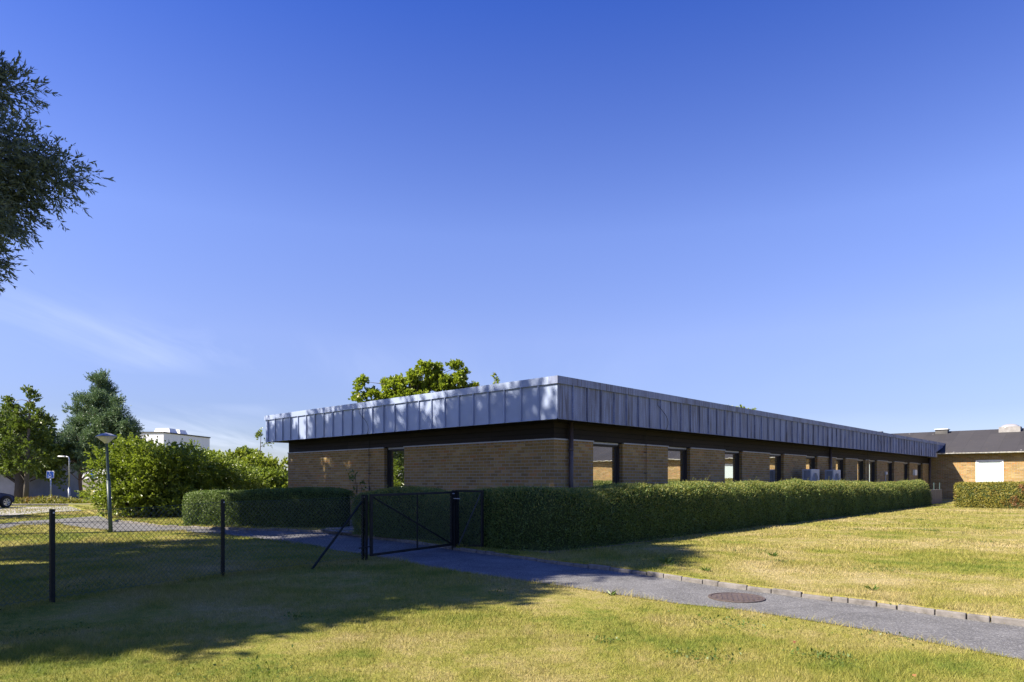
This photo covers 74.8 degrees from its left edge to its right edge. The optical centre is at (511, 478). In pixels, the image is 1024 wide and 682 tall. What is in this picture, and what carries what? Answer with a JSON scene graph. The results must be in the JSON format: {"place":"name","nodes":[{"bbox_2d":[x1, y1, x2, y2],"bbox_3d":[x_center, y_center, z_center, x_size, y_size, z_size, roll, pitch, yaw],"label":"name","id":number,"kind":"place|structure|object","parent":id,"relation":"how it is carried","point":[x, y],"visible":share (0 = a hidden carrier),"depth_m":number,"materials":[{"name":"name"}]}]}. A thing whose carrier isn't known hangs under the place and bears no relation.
{"place":"outdoors","nodes":[
{"label":"outdoors","id":0,"kind":"place"},
{"bbox_2d":[320,520,353,532],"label":"gap paving","id":1,"kind":"structure","parent":0,"point":[345,529],"depth_m":20.29,"materials":[{"name":"grey concrete"}]},
{"bbox_2d":[346,469,367,503],"bbox_3d":[-4.859,0.601,21.162,0.780,1.834,0.553,0,0,9],"label":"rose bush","id":2,"kind":"object","parent":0,"point":[353,478],"visible":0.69,"depth_m":21.14,"materials":[{"name":"green plant"}]},
{"bbox_2d":[0,490,1023,681],"bbox_3d":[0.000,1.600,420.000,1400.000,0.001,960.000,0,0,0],"label":"lawn","id":3,"kind":"structure","parent":0,"point":[280,628],"depth_m":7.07,"materials":[{"name":"green plant"}]},
{"bbox_2d":[0,222,18,251],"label":"shade tree","id":4,"kind":"object","parent":3,"relation":"on","point":[7,242],"visible":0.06,"depth_m":26.14,"materials":[{"name":"green plant"}]},
{"bbox_2d":[0,384,62,496],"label":"young oak","id":5,"kind":"object","parent":3,"relation":"on","point":[16,454],"visible":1,"depth_m":43.79,"materials":[{"name":"green plant"}]},
{"bbox_2d":[4,504,68,505],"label":"parking kerb","id":6,"kind":"structure","parent":3,"relation":"on","point":[39,504],"depth_m":39.78,"materials":[{"name":"concrete"}]},
{"bbox_2d":[0,403,75,498],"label":"shade oak","id":7,"kind":"object","parent":3,"relation":"on","point":[56,467],"visible":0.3,"depth_m":52.45,"materials":[{"name":"green plant"}]},
{"bbox_2d":[0,506,78,515],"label":"parking lot","id":8,"kind":"structure","parent":3,"relation":"on","point":[14,512],"depth_m":33.65,"materials":[{"name":"grey asphalt"}]},
{"bbox_2d":[0,493,14,507],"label":"parked car","id":9,"kind":"object","parent":8,"relation":"on","point":[8,499],"visible":1,"depth_m":36.67,"materials":[{"name":"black metal"}]},
{"bbox_2d":[0,465,78,497],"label":"garage","id":10,"kind":"structure","parent":3,"relation":"on","point":[38,487],"depth_m":54.85,"materials":[{"name":"metal"}]},
{"bbox_2d":[46,471,53,495],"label":"parking sign","id":11,"kind":"object","parent":3,"relation":"on","point":[50,474],"visible":0.98,"depth_m":43.56,"materials":[{"name":"metal"}]},
{"bbox_2d":[5,494,106,503],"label":"ground cover","id":12,"kind":"object","parent":3,"relation":"on","point":[45,499],"visible":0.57,"depth_m":41.73,"materials":[{"name":"green plant"}]},
{"bbox_2d":[0,50,114,294],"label":"willow tree","id":13,"kind":"object","parent":3,"relation":"on","point":[37,168],"visible":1,"depth_m":12.18,"materials":[{"name":"green plant"}]},
{"bbox_2d":[58,456,69,497],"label":"street lamp","id":14,"kind":"object","parent":3,"relation":"on","point":[68,474],"visible":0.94,"depth_m":43.55,"materials":[{"name":"metal"}]},
{"bbox_2d":[78,490,91,498],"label":"bed shrub","id":15,"kind":"object","parent":3,"relation":"on","point":[86,494],"visible":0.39,"depth_m":49.28,"materials":[{"name":"green plant"}]},
{"bbox_2d":[52,368,147,497],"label":"pine tree","id":16,"kind":"object","parent":3,"relation":"on","point":[101,409],"visible":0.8,"depth_m":53.42,"materials":[{"name":"green plant"}]},
{"bbox_2d":[95,432,116,532],"bbox_3d":[-12.045,0.131,20.000,0.580,3.042,0.580,-3,0,0],"label":"street lamp","id":17,"kind":"object","parent":3,"relation":"on","point":[106,438],"visible":0.99,"depth_m":19.96,"materials":[{"name":"grey metal"}]},
{"bbox_2d":[61,428,210,489],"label":"white house","id":18,"kind":"structure","parent":3,"relation":"on","point":[170,434],"depth_m":98.04,"materials":[{"name":"stone"}]},
{"bbox_2d":[75,432,271,516],"bbox_3d":[-14.873,-0.179,30.793,4.709,3.448,11.256,0,0,0],"label":"bush","id":19,"kind":"object","parent":3,"relation":"on","point":[150,474],"visible":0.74,"depth_m":26.59,"materials":[{"name":"green plant"}]},
{"bbox_2d":[0,495,367,606],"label":"chain link fence","id":20,"kind":"object","parent":3,"relation":"on","point":[363,503],"visible":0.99,"depth_m":10.22,"materials":[{"name":"black metal"}]},
{"bbox_2d":[204,448,220,456],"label":"tree","id":21,"kind":"object","parent":3,"relation":"on","point":[213,451],"depth_m":77.19,"materials":[{"name":"green plant"}]},
{"bbox_2d":[226,445,275,458],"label":"tree","id":22,"kind":"object","parent":3,"relation":"on","point":[251,449],"depth_m":82.45,"materials":[{"name":"green plant"}]},
{"bbox_2d":[223,447,287,468],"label":"tree","id":23,"kind":"object","parent":3,"relation":"on","point":[241,452],"visible":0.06,"depth_m":71.30,"materials":[{"name":"green plant"}]},
{"bbox_2d":[236,452,287,479],"bbox_3d":[-14.394,-0.033,40.368,6.953,3.154,4.217,0,0,-26],"label":"sunny bush","id":24,"kind":"object","parent":3,"relation":"on","point":[258,459],"visible":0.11,"depth_m":39.80,"materials":[{"name":"green plant"}]},
{"bbox_2d":[255,427,273,466],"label":"sapling","id":25,"kind":"object","parent":3,"relation":"on","point":[257,435],"visible":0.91,"depth_m":43.98,"materials":[{"name":"green plant"}]},
{"bbox_2d":[246,465,287,488],"bbox_3d":[-14.605,0.284,37.990,6.114,2.514,3.974,0,0,-17],"label":"bush","id":26,"kind":"object","parent":3,"relation":"on","point":[279,479],"visible":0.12,"depth_m":37.41,"materials":[{"name":"green plant"}]},
{"bbox_2d":[182,485,353,527],"bbox_3d":[-7.960,0.877,21.732,5.862,1.356,1.587,0,0,11],"label":"clipped hedge","id":27,"kind":"object","parent":3,"relation":"on","point":[290,496],"visible":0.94,"depth_m":21.17,"materials":[{"name":"green plant"}]},
{"bbox_2d":[348,358,479,402],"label":"maple tree","id":28,"kind":"object","parent":3,"relation":"on","point":[438,380],"visible":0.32,"depth_m":41.59,"materials":[{"name":"green plant"}]},
{"bbox_2d":[452,490,455,549],"bbox_3d":[-1.295,0.938,15.060,0.090,1.365,0.090,0,0,28],"label":"gate post","id":29,"kind":"object","parent":3,"relation":"on","point":[454,525],"visible":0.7,"depth_m":15.02,"materials":[{"name":"metal"}]},
{"bbox_2d":[359,491,459,555],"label":"wire gate","id":30,"kind":"structure","parent":29,"relation":"attached to","point":[371,515],"depth_m":13.92,"materials":[{"name":"metal"}]},
{"bbox_2d":[456,490,483,546],"bbox_3d":[-0.935,0.897,14.800,0.789,1.305,0.048,0,0,39],"label":"wire fence panel","id":31,"kind":"object","parent":29,"relation":"attached to","point":[458,521],"visible":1,"depth_m":14.78,"materials":[{"name":"paint"}]},
{"bbox_2d":[491,373,499,383],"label":"sapling","id":32,"kind":"object","parent":3,"relation":"on","point":[496,378],"visible":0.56,"depth_m":45.94,"materials":[{"name":"green plant"}]},
{"bbox_2d":[0,518,1019,681],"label":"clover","id":33,"kind":"object","parent":3,"relation":"on","point":[705,653],"visible":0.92,"depth_m":6.99,"materials":[{"name":"green plant"}]},
{"bbox_2d":[115,520,1023,626],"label":"kerb","id":34,"kind":"structure","parent":3,"relation":"on","point":[982,618],"depth_m":9.76,"materials":[{"name":"concrete"}]},
{"bbox_2d":[264,375,945,512],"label":"office wing","id":35,"kind":"structure","parent":3,"relation":"on","point":[557,431],"depth_m":23.20,"materials":[{"name":"brown brick"}]},
{"bbox_2d":[387,447,403,487],"bbox_3d":[-4.129,-0.162,24.303,1.178,1.997,0.179,0,0,43],"label":"window","id":36,"kind":"structure","parent":35,"relation":"in","point":[395,456],"depth_m":24.45,"materials":[{"name":"clear glass"}]},
{"bbox_2d":[593,442,618,485],"bbox_3d":[2.875,-0.162,21.035,0.179,1.997,1.570,0,0,43],"label":"window","id":37,"kind":"structure","parent":35,"relation":"in","point":[605,455],"depth_m":21.15,"materials":[{"name":"clear glass"}]},
{"bbox_2d":[668,447,686,483],"bbox_3d":[5.879,-0.162,24.201,0.179,1.997,1.570,0,0,44],"label":"window","id":38,"kind":"structure","parent":35,"relation":"in","point":[677,456],"depth_m":24.33,"materials":[{"name":"clear glass"}]},
{"bbox_2d":[725,451,738,482],"bbox_3d":[8.883,-0.162,27.367,0.179,1.997,1.570,0,0,43],"label":"window","id":39,"kind":"structure","parent":35,"relation":"in","point":[731,457],"depth_m":27.55,"materials":[{"name":"clear glass"}]},
{"bbox_2d":[770,454,780,481],"bbox_3d":[11.888,-0.162,30.533,0.179,1.997,1.570,0,0,44],"label":"window","id":40,"kind":"structure","parent":35,"relation":"in","point":[775,459],"depth_m":30.81,"materials":[{"name":"clear glass"}]},
{"bbox_2d":[806,456,814,468],"bbox_3d":[14.892,-0.162,33.699,0.179,1.997,1.570,0,0,43],"label":"window","id":41,"kind":"structure","parent":35,"relation":"in","point":[810,460],"depth_m":33.95,"materials":[{"name":"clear glass"}]},
{"bbox_2d":[802,469,818,480],"bbox_3d":[14.154,0.530,31.714,0.458,1.970,1.094,0,0,44],"label":"air conditioner","id":42,"kind":"object","parent":35,"relation":"attached to","point":[811,474],"visible":0.3,"depth_m":31.39,"materials":[{"name":"metal"}]},
{"bbox_2d":[825,470,840,480],"bbox_3d":[16.246,0.530,33.919,0.458,1.970,1.094,0,0,43],"label":"air conditioner","id":43,"kind":"object","parent":35,"relation":"attached to","point":[835,475],"visible":0.22,"depth_m":33.58,"materials":[{"name":"metal"}]},
{"bbox_2d":[836,458,842,480],"bbox_3d":[17.897,-0.162,36.865,0.179,1.997,1.570,0,0,43],"label":"window","id":44,"kind":"structure","parent":35,"relation":"in","point":[839,461],"depth_m":37.22,"materials":[{"name":"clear glass"}]},
{"bbox_2d":[857,459,862,481],"bbox_3d":[20.419,-0.162,39.523,0.179,1.997,1.516,0,0,43],"label":"window","id":45,"kind":"structure","parent":35,"relation":"in","point":[859,462],"depth_m":39.78,"materials":[{"name":"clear glass"}]},
{"bbox_2d":[869,460,874,481],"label":"window","id":46,"kind":"structure","parent":35,"relation":"in","point":[871,462],"depth_m":41.50,"materials":[{"name":"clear glass"}]},
{"bbox_2d":[888,461,891,481],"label":"window","id":47,"kind":"structure","parent":35,"relation":"in","point":[889,463],"depth_m":44.40,"materials":[{"name":"black glass"}]},
{"bbox_2d":[904,463,906,479],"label":"window","id":48,"kind":"structure","parent":35,"relation":"in","point":[905,464],"depth_m":47.33,"materials":[{"name":"black glass"}]},
{"bbox_2d":[917,463,920,479],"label":"window","id":49,"kind":"structure","parent":35,"relation":"in","point":[918,465],"depth_m":50.01,"materials":[{"name":"black glass"}]},
{"bbox_2d":[331,505,933,553],"bbox_3d":[9.410,1.510,28.747,8.500,0.001,33.950,0,0,44],"label":"hedge bed","id":50,"kind":"object","parent":3,"relation":"on","point":[647,541],"visible":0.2,"depth_m":16.67,"materials":[{"name":"soil"}]},
{"bbox_2d":[350,475,931,550],"bbox_3d":[11.400,0.717,25.997,34.573,1.688,7.196,0,0,-36],"label":"clipped hedge","id":51,"kind":"object","parent":50,"relation":"on","point":[541,518],"visible":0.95,"depth_m":16.79,"materials":[{"name":"green plant"}]},
{"bbox_2d":[659,555,674,563],"bbox_3d":[2.761,1.435,11.963,0.296,0.161,0.315,0,0,20],"label":"weed","id":52,"kind":"object","parent":3,"relation":"on","point":[667,560],"visible":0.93,"depth_m":11.96,"materials":[{"name":"green plant"}]},
{"bbox_2d":[863,584,878,590],"bbox_3d":[4.885,1.470,9.100,0.200,0.097,0.182,0,0,32],"label":"weed","id":53,"kind":"object","parent":3,"relation":"on","point":[869,588],"visible":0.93,"depth_m":9.09,"materials":[{"name":"green plant"}]},
{"bbox_2d":[929,483,941,503],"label":"utility box","id":54,"kind":"object","parent":3,"relation":"on","point":[936,495],"visible":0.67,"depth_m":40.89,"materials":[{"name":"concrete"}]},
{"bbox_2d":[894,424,1023,498],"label":"felt roofed building","id":55,"kind":"structure","parent":3,"relation":"on","point":[994,455],"depth_m":50.34,"materials":[{"name":"yellow brick"}]},
{"bbox_2d":[976,460,1003,481],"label":"window","id":56,"kind":"structure","parent":55,"relation":"in","point":[987,470],"depth_m":48.95,"materials":[{"name":"white paint"}]},
{"label":"bare soil","id":57,"kind":"structure","parent":3,"relation":"on","visible":0},
{"bbox_2d":[952,481,1023,508],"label":"clipped hedge","id":58,"kind":"object","parent":57,"relation":"on","point":[1001,494],"visible":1,"depth_m":34.43,"materials":[{"name":"green plant"}]},
{"bbox_2d":[0,516,1023,659],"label":"path","id":59,"kind":"structure","parent":0,"point":[997,638],"depth_m":9.56,"materials":[{"name":"grey asphalt"}]},
{"bbox_2d":[708,592,765,602],"bbox_3d":[3.002,1.583,8.963,0.730,0.017,0.730,0,0,15],"label":"manhole cover","id":60,"kind":"object","parent":59,"relation":"on","point":[735,597],"visible":1,"depth_m":8.93,"materials":[{"name":"metal"}]},
{"bbox_2d":[0,0,1023,469],"label":"sky","id":61,"kind":"structure","parent":0,"point":[806,209],"materials":[{"name":"blue"}]}
]}

